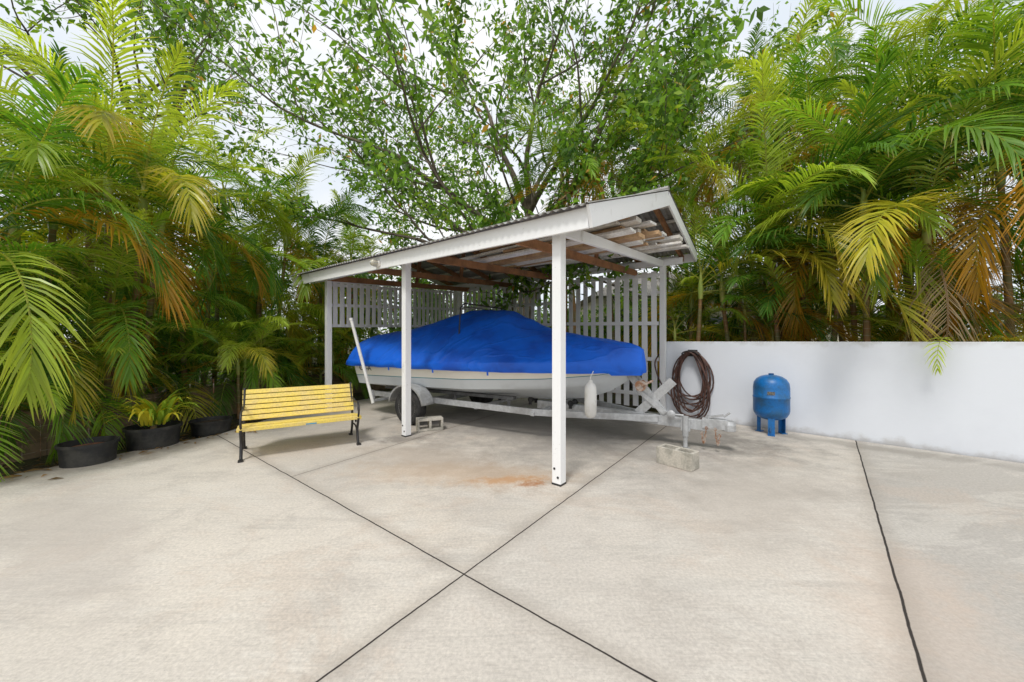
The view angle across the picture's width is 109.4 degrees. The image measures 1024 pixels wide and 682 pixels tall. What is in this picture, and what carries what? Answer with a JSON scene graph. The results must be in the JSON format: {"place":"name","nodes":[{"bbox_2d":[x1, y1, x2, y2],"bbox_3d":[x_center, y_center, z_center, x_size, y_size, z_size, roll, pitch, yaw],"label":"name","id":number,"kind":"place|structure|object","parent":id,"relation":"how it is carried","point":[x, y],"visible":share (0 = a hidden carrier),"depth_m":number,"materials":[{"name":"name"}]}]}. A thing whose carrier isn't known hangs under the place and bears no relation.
{"place":"outdoors","nodes":[
{"label":"outdoors","id":0,"kind":"place"},
{"bbox_2d":[0,344,659,476],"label":"ground","id":1,"kind":"structure","parent":0,"point":[30,463],"depth_m":6.18,"materials":[{"name":"brown soil"}]},
{"bbox_2d":[0,292,101,481],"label":"palm tree","id":2,"kind":"object","parent":1,"relation":"on","point":[1,433],"visible":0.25,"depth_m":3.69,"materials":[{"name":"green plant"}]},
{"bbox_2d":[0,274,152,465],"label":"palm tree","id":3,"kind":"object","parent":1,"relation":"on","point":[60,431],"visible":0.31,"depth_m":4.19,"materials":[{"name":"green plant"}]},
{"bbox_2d":[0,227,156,351],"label":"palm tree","id":4,"kind":"object","parent":1,"relation":"on","point":[73,300],"visible":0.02,"depth_m":8.65,"materials":[{"name":"green plant"}]},
{"bbox_2d":[0,86,202,427],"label":"palm tree","id":5,"kind":"object","parent":1,"relation":"on","point":[39,364],"visible":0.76,"depth_m":4.08,"materials":[{"name":"green plant"}]},
{"bbox_2d":[1,379,213,458],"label":"wire fence","id":6,"kind":"object","parent":1,"relation":"on","point":[40,413],"visible":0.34,"depth_m":4.80,"materials":[{"name":"metal"}]},
{"bbox_2d":[0,283,218,449],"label":"palm tree","id":7,"kind":"object","parent":1,"relation":"on","point":[88,322],"visible":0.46,"depth_m":4.97,"materials":[{"name":"green plant"}]},
{"bbox_2d":[0,39,225,417],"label":"palm tree","id":8,"kind":"object","parent":1,"relation":"on","point":[30,142],"visible":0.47,"depth_m":4.58,"materials":[{"name":"green plant"}]},
{"bbox_2d":[3,134,245,313],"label":"palm tree","id":9,"kind":"object","parent":1,"relation":"on","point":[82,235],"visible":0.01,"depth_m":8.03,"materials":[{"name":"green plant"}]},
{"bbox_2d":[0,420,256,480],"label":"fallen leaves","id":10,"kind":"object","parent":1,"relation":"on","point":[14,475],"visible":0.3,"depth_m":4.15,"materials":[{"name":"brown plant"}]},
{"bbox_2d":[0,65,288,372],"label":"palm tree","id":11,"kind":"object","parent":1,"relation":"on","point":[124,290],"visible":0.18,"depth_m":6.35,"materials":[{"name":"green plant"}]},
{"bbox_2d":[72,319,218,402],"bbox_3d":[-7.644,0.532,7.550,2.142,2.008,2.753,0,0,0],"label":"shrub","id":12,"kind":"object","parent":1,"relation":"on","point":[160,388],"visible":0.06,"depth_m":7.36,"materials":[{"name":"green plant"}]},
{"bbox_2d":[0,0,298,401],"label":"palm tree","id":13,"kind":"object","parent":1,"relation":"on","point":[125,370],"visible":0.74,"depth_m":5.29,"materials":[{"name":"green plant"}]},
{"bbox_2d":[122,420,182,451],"bbox_3d":[-4.820,1.280,4.880,0.582,0.300,0.582,0,0,0],"label":"plant pot","id":14,"kind":"object","parent":1,"relation":"on","point":[139,438],"visible":0.91,"depth_m":4.71,"materials":[{"name":"black plastic"}]},
{"bbox_2d":[92,387,206,428],"bbox_3d":[-4.818,0.936,4.897,1.204,0.548,1.123,0,0,0],"label":"potted plant","id":15,"kind":"object","parent":14,"relation":"on","point":[146,412],"visible":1,"depth_m":4.81,"materials":[{"name":"green plant"}]},
{"bbox_2d":[3,159,321,432],"bbox_3d":[-6.465,-0.669,7.307,5.131,5.901,4.954,0,0,0],"label":"palm tree","id":16,"kind":"object","parent":1,"relation":"on","point":[171,348],"visible":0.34,"depth_m":6.99,"materials":[{"name":"green plant"}]},
{"bbox_2d":[41,87,298,387],"bbox_3d":[-7.605,-2.050,8.564,4.880,7.004,4.647,0,0,-41],"label":"palm tree","id":17,"kind":"object","parent":1,"relation":"on","point":[209,153],"visible":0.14,"depth_m":8.28,"materials":[{"name":"green plant"}]},
{"bbox_2d":[0,0,340,160],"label":"tree","id":18,"kind":"object","parent":1,"relation":"on","point":[166,31],"visible":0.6,"depth_m":9.91,"materials":[{"name":"green plant"}]},
{"bbox_2d":[151,233,227,380],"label":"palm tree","id":19,"kind":"object","parent":1,"relation":"on","point":[192,275],"visible":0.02,"depth_m":12.60,"materials":[{"name":"green plant"}]},
{"bbox_2d":[0,372,388,464],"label":"retaining wall","id":20,"kind":"structure","parent":1,"relation":"on","point":[45,443],"depth_m":5.00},
{"bbox_2d":[188,416,232,436],"bbox_3d":[-4.660,1.320,5.620,0.541,0.220,0.541,0,0,0],"label":"plant pot","id":21,"kind":"object","parent":1,"relation":"on","point":[206,426],"visible":0.98,"depth_m":5.48,"materials":[{"name":"black plastic"}]},
{"bbox_2d":[136,289,324,419],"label":"palm tree","id":22,"kind":"object","parent":1,"relation":"on","point":[226,359],"visible":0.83,"depth_m":6.45,"materials":[{"name":"green plant"}]},
{"bbox_2d":[198,251,292,382],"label":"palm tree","id":23,"kind":"object","parent":1,"relation":"on","point":[204,308],"visible":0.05,"depth_m":11.20,"materials":[{"name":"green plant"}]},
{"bbox_2d":[145,145,395,394],"bbox_3d":[-5.940,-1.343,8.471,5.369,6.564,4.664,0,0,22],"label":"palm tree","id":24,"kind":"object","parent":1,"relation":"on","point":[266,233],"visible":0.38,"depth_m":8.40,"materials":[{"name":"green plant"}]},
{"bbox_2d":[232,325,315,380],"bbox_3d":[-6.615,0.424,10.020,1.718,2.143,2.114,0,0,44],"label":"shrub","id":25,"kind":"object","parent":1,"relation":"on","point":[273,354],"visible":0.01,"depth_m":9.85,"materials":[{"name":"green plant"}]},
{"bbox_2d":[217,314,354,412],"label":"palm tree","id":26,"kind":"object","parent":1,"relation":"on","point":[299,352],"visible":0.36,"depth_m":7.99,"materials":[{"name":"green plant"}]},
{"bbox_2d":[207,156,393,400],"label":"palm tree","id":27,"kind":"object","parent":1,"relation":"on","point":[311,236],"visible":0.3,"depth_m":9.10,"materials":[{"name":"green plant"}]},
{"bbox_2d":[273,307,377,406],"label":"palm tree","id":28,"kind":"object","parent":1,"relation":"on","point":[337,344],"visible":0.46,"depth_m":8.75,"materials":[{"name":"green plant"}]},
{"bbox_2d":[289,254,393,370],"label":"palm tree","id":29,"kind":"object","parent":1,"relation":"on","point":[346,308],"visible":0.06,"depth_m":12.78,"materials":[{"name":"green plant"}]},
{"bbox_2d":[273,189,425,386],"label":"palm tree","id":30,"kind":"object","parent":1,"relation":"on","point":[358,221],"visible":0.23,"depth_m":10.75,"materials":[{"name":"green plant"}]},
{"bbox_2d":[369,266,452,334],"bbox_3d":[-3.608,-0.904,13.571,3.689,4.855,2.350,0,0,0],"label":"shrub","id":31,"kind":"object","parent":1,"relation":"on","point":[398,328],"visible":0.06,"depth_m":13.26,"materials":[{"name":"green plant"}]},
{"bbox_2d":[124,0,833,387],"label":"tree","id":32,"kind":"object","parent":1,"relation":"on","point":[662,88],"visible":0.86,"depth_m":8.55,"materials":[{"name":"green plant"}]},
{"bbox_2d":[462,278,518,311],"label":"shrub","id":33,"kind":"object","parent":1,"relation":"on","point":[486,299],"visible":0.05,"depth_m":13.81,"materials":[{"name":"green plant"}]},
{"bbox_2d":[534,285,597,333],"bbox_3d":[2.074,-0.504,14.474,2.951,3.957,3.873,0,0,45],"label":"shrub","id":34,"kind":"object","parent":1,"relation":"on","point":[549,309],"visible":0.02,"depth_m":14.08,"materials":[{"name":"green plant"}]},
{"bbox_2d":[536,305,597,337],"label":"shrub","id":35,"kind":"object","parent":1,"relation":"on","point":[581,326],"visible":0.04,"depth_m":11.21,"materials":[{"name":"green plant"}]},
{"bbox_2d":[481,64,657,333],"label":"palm tree","id":36,"kind":"object","parent":1,"relation":"on","point":[516,191],"visible":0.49,"depth_m":9.64,"materials":[{"name":"green plant"}]},
{"bbox_2d":[519,98,690,393],"bbox_3d":[2.594,-2.773,10.354,4.927,8.450,4.096,0,0,0],"label":"palm tree","id":37,"kind":"object","parent":1,"relation":"on","point":[600,174],"visible":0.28,"depth_m":9.92,"materials":[{"name":"green plant"}]},
{"bbox_2d":[582,294,670,388],"bbox_3d":[3.462,0.043,11.361,3.252,2.965,2.361,0,0,0],"label":"shrub","id":38,"kind":"object","parent":1,"relation":"on","point":[605,326],"visible":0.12,"depth_m":11.10,"materials":[{"name":"green plant"}]},
{"bbox_2d":[648,318,684,378],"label":"shrub","id":39,"kind":"object","parent":1,"relation":"on","point":[672,341],"visible":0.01,"depth_m":12.69,"materials":[{"name":"green plant"}]},
{"bbox_2d":[603,17,755,332],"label":"palm tree","id":40,"kind":"object","parent":1,"relation":"on","point":[692,94],"visible":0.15,"depth_m":9.85,"materials":[{"name":"green plant"}]},
{"bbox_2d":[613,94,801,367],"bbox_3d":[4.505,-2.128,9.372,4.717,7.160,4.660,0,0,37],"label":"palm tree","id":41,"kind":"object","parent":1,"relation":"on","point":[721,185],"visible":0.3,"depth_m":8.57,"materials":[{"name":"green plant"}]},
{"bbox_2d":[605,174,869,377],"bbox_3d":[4.465,-0.693,7.979,3.784,5.332,5.362,0,0,-34],"label":"palm tree","id":42,"kind":"object","parent":1,"relation":"on","point":[705,250],"visible":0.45,"depth_m":7.42,"materials":[{"name":"green plant"}]},
{"bbox_2d":[703,302,823,341],"bbox_3d":[6.794,0.181,9.823,2.824,2.646,2.330,0,0,0],"label":"shrub","id":43,"kind":"object","parent":1,"relation":"on","point":[746,328],"visible":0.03,"depth_m":9.47,"materials":[{"name":"green plant"}]},
{"bbox_2d":[621,145,921,347],"bbox_3d":[4.962,-1.179,7.492,4.426,5.262,5.032,0,0,-17],"label":"palm tree","id":44,"kind":"object","parent":1,"relation":"on","point":[790,244],"visible":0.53,"depth_m":6.50,"materials":[{"name":"green plant"}]},
{"bbox_2d":[660,2,882,341],"bbox_3d":[5.888,-3.136,9.271,4.455,9.174,4.647,0,0,0],"label":"palm tree","id":45,"kind":"object","parent":1,"relation":"on","point":[742,93],"visible":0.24,"depth_m":8.88,"materials":[{"name":"green plant"}]},
{"bbox_2d":[659,0,1004,285],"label":"tree","id":46,"kind":"object","parent":1,"relation":"on","point":[830,15],"visible":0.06,"depth_m":11.14,"materials":[{"name":"green plant"}]},
{"bbox_2d":[643,41,1023,341],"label":"palm tree","id":47,"kind":"object","parent":1,"relation":"on","point":[814,167],"visible":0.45,"depth_m":5.86,"materials":[{"name":"green plant"}]},
{"bbox_2d":[676,0,1018,341],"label":"palm tree","id":48,"kind":"object","parent":1,"relation":"on","point":[793,66],"visible":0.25,"depth_m":6.78,"materials":[{"name":"green plant"}]},
{"bbox_2d":[707,0,1023,341],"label":"palm tree","id":49,"kind":"object","parent":1,"relation":"on","point":[979,139],"visible":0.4,"depth_m":5.44,"materials":[{"name":"green plant"}]},
{"bbox_2d":[724,18,1023,341],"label":"palm tree","id":50,"kind":"object","parent":1,"relation":"on","point":[891,223],"visible":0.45,"depth_m":5.13,"materials":[{"name":"green plant"}]},
{"bbox_2d":[745,0,1023,341],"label":"palm tree","id":51,"kind":"object","parent":1,"relation":"on","point":[929,24],"visible":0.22,"depth_m":6.27,"materials":[{"name":"green plant"}]},
{"bbox_2d":[807,0,1023,341],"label":"palm tree","id":52,"kind":"object","parent":1,"relation":"on","point":[984,241],"visible":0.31,"depth_m":5.01,"materials":[{"name":"green plant"}]},
{"bbox_2d":[849,288,1021,341],"bbox_3d":[9.549,-0.002,8.122,3.343,3.092,2.798,0,0,0],"label":"shrub","id":53,"kind":"object","parent":1,"relation":"on","point":[884,307],"depth_m":7.43,"materials":[{"name":"green plant"}]},
{"bbox_2d":[872,0,1023,341],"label":"palm tree","id":54,"kind":"object","parent":1,"relation":"on","point":[912,9],"visible":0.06,"depth_m":6.41,"materials":[{"name":"green plant"}]},
{"bbox_2d":[0,392,1023,681],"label":"pavement","id":55,"kind":"structure","parent":0,"point":[468,544],"depth_m":2.32,"materials":[{"name":"concrete"}]},
{"bbox_2d":[54,436,120,467],"bbox_3d":[-4.900,1.295,4.200,0.499,0.270,0.499,0,0,0],"label":"plant pot","id":56,"kind":"object","parent":55,"relation":"on","point":[88,452],"visible":0.94,"depth_m":4.09,"materials":[{"name":"black plastic"}]},
{"bbox_2d":[236,382,361,462],"bbox_3d":[-2.780,1.010,4.815,1.360,0.792,0.710,0,0,-33],"label":"park bench","id":57,"kind":"object","parent":55,"relation":"on","point":[243,427],"visible":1,"depth_m":4.89,"materials":[{"name":"yellow paint"}]},
{"bbox_2d":[416,416,442,431],"bbox_3d":[-1.300,1.303,5.720,0.400,0.190,0.190,0,0,-22],"label":"concrete block","id":58,"kind":"object","parent":55,"relation":"on","point":[429,419],"depth_m":5.65,"materials":[{"name":"grey concrete"}]},
{"bbox_2d":[288,186,696,486],"bbox_3d":[-0.606,-0.448,7.167,7.198,3.695,4.779,0,0,40],"label":"carport","id":59,"kind":"object","parent":55,"relation":"on","point":[441,264],"visible":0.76,"depth_m":6.41,"materials":[{"name":"white paint"}]},
{"bbox_2d":[473,227,635,262],"bbox_3d":[0.402,-1.325,5.231,2.827,0.093,0.142,0,0,44],"label":"wooden plank","id":60,"kind":"object","parent":59,"relation":"on","point":[618,233],"visible":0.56,"depth_m":5.25,"materials":[{"name":"white wood"}]},
{"bbox_2d":[503,227,622,252],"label":"wooden plank","id":61,"kind":"object","parent":60,"relation":"on","point":[523,248],"visible":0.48,"depth_m":5.08,"materials":[{"name":"wood"}]},
{"bbox_2d":[459,221,619,259],"bbox_3d":[0.172,-1.439,5.445,3.080,0.062,0.091,0,0,44],"label":"wooden plank","id":62,"kind":"object","parent":61,"relation":"on","point":[603,226],"visible":0.45,"depth_m":5.47,"materials":[{"name":"beige wood"}]},
{"bbox_2d":[479,217,629,252],"bbox_3d":[0.427,-1.507,5.235,2.661,0.094,0.091,0,0,44],"label":"wooden plank","id":63,"kind":"object","parent":62,"relation":"on","point":[492,248],"visible":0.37,"depth_m":5.80,"materials":[{"name":"wood"}]},
{"bbox_2d":[487,232,644,265],"bbox_3d":[0.509,-1.359,5.682,3.159,0.105,0.181,0,0,44],"label":"wooden plank","id":64,"kind":"object","parent":59,"relation":"on","point":[636,236],"visible":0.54,"depth_m":5.27,"materials":[{"name":"wood"}]},
{"bbox_2d":[506,242,647,267],"bbox_3d":[0.849,-1.403,6.155,2.900,0.054,0.090,0,0,41],"label":"wooden plank","id":65,"kind":"object","parent":59,"relation":"on","point":[635,246],"visible":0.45,"depth_m":5.80,"materials":[{"name":"beige wood"}]},
{"bbox_2d":[512,240,642,265],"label":"wooden plank","id":66,"kind":"object","parent":59,"relation":"on","point":[626,244],"visible":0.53,"depth_m":5.54,"materials":[{"name":"beige wood"}]},
{"bbox_2d":[642,230,661,238],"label":"wooden plank","id":67,"kind":"object","parent":66,"relation":"on","point":[653,234],"visible":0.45,"depth_m":4.82,"materials":[{"name":"brown wood"}]},
{"bbox_2d":[501,231,666,266],"bbox_3d":[0.954,-1.545,6.357,3.414,0.076,0.142,0,0,44],"label":"wooden plank","id":68,"kind":"object","parent":59,"relation":"on","point":[664,234],"visible":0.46,"depth_m":5.30,"materials":[{"name":"beige wood"}]},
{"bbox_2d":[523,241,681,266],"bbox_3d":[1.339,-1.433,6.111,2.825,0.056,0.091,0,0,38],"label":"wooden plank","id":69,"kind":"object","parent":59,"relation":"on","point":[653,246],"visible":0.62,"depth_m":5.53,"materials":[{"name":"beige wood"}]},
{"bbox_2d":[566,244,688,264],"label":"wooden plank","id":70,"kind":"object","parent":59,"relation":"on","point":[685,246],"visible":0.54,"depth_m":5.88,"materials":[{"name":"beige wood"}]},
{"bbox_2d":[645,237,664,240],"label":"wooden plank","id":71,"kind":"object","parent":59,"relation":"on","point":[655,239],"visible":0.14,"depth_m":5.42,"materials":[{"name":"brown wood"}]},
{"bbox_2d":[349,318,735,448],"bbox_3d":[0.284,0.497,6.367,6.036,1.812,2.356,0,0,22],"label":"boat trailer","id":72,"kind":"object","parent":55,"relation":"on","point":[421,397],"visible":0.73,"depth_m":5.33,"materials":[{"name":"metal"}]},
{"bbox_2d":[346,303,646,398],"bbox_3d":[-0.364,0.169,6.464,5.251,1.621,2.292,0,0,31],"label":"boat","id":73,"kind":"object","parent":72,"relation":"on","point":[500,352],"visible":0.85,"depth_m":5.57,"materials":[{"name":"blue fabric"}]},
{"bbox_2d":[584,371,596,417],"bbox_3d":[1.041,0.713,4.810,0.161,0.615,0.163,0,0,-12],"label":"boat bumper","id":74,"kind":"object","parent":73,"relation":"hanging from","point":[590,399],"visible":1,"depth_m":4.75,"materials":[{"name":"white plastic"}]},
{"bbox_2d":[656,443,698,471],"bbox_3d":[1.860,1.303,4.080,0.190,0.190,0.400,0,0,-39],"label":"concrete block","id":75,"kind":"object","parent":55,"relation":"on","point":[683,458],"depth_m":4.01,"materials":[{"name":"grey concrete"}]},
{"bbox_2d":[752,373,790,436],"bbox_3d":[3.930,0.944,5.500,0.474,0.911,0.474,0,0,0],"label":"pressure tank","id":76,"kind":"object","parent":55,"relation":"on","point":[771,398],"visible":1,"depth_m":5.34,"materials":[{"name":"blue metal"}]},
{"bbox_2d":[666,342,1023,462],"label":"boundary wall","id":77,"kind":"structure","parent":55,"relation":"on","point":[969,401],"depth_m":4.96,"materials":[{"name":"white paint"}]},
{"bbox_2d":[654,350,713,418],"bbox_3d":[3.129,0.805,6.626,0.996,1.291,0.202,0,0,43],"label":"garden hose","id":78,"kind":"object","parent":77,"relation":"hanging from","point":[702,362],"visible":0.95,"depth_m":6.49,"materials":[{"name":"brown rubber"}]},
{"bbox_2d":[923,337,953,374],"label":"palm frond","id":79,"kind":"object","parent":77,"relation":"on","point":[938,369],"visible":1,"depth_m":4.51,"materials":[{"name":"green plant"}]},
{"bbox_2d":[0,0,1023,341],"label":"sky","id":80,"kind":"structure","parent":0,"point":[319,191],"materials":[{"name":"white"}]},
{"bbox_2d":[580,273,892,374],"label":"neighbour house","id":81,"kind":"structure","parent":0,"point":[613,288],"depth_m":14.50,"materials":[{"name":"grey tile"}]},
{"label":"wooden plank","id":82,"kind":"object","parent":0,"visible":0},
{"bbox_2d":[480,226,624,258],"bbox_3d":[0.395,-1.465,5.702,2.916,0.093,0.144,0,0,45],"label":"wooden plank","id":83,"kind":"object","parent":82,"relation":"on","point":[592,232],"visible":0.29,"depth_m":4.81,"materials":[{"name":"wood"}]},
{"bbox_2d":[588,216,641,232],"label":"wooden plank","id":84,"kind":"object","parent":83,"relation":"on","point":[633,220],"visible":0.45,"depth_m":4.58,"materials":[{"name":"beige wood"}]},
{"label":"wooden plank","id":85,"kind":"object","parent":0,"visible":0},
{"bbox_2d":[643,235,682,243],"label":"wooden plank","id":86,"kind":"object","parent":85,"relation":"on","point":[674,238],"visible":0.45,"depth_m":5.58,"materials":[{"name":"white wood"}]},
{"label":"wooden plank","id":87,"kind":"object","parent":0,"visible":0},
{"bbox_2d":[625,220,655,228],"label":"wooden plank","id":88,"kind":"object","parent":87,"relation":"on","point":[645,224],"visible":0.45,"depth_m":4.79,"materials":[{"name":"white wood"}]}
]}

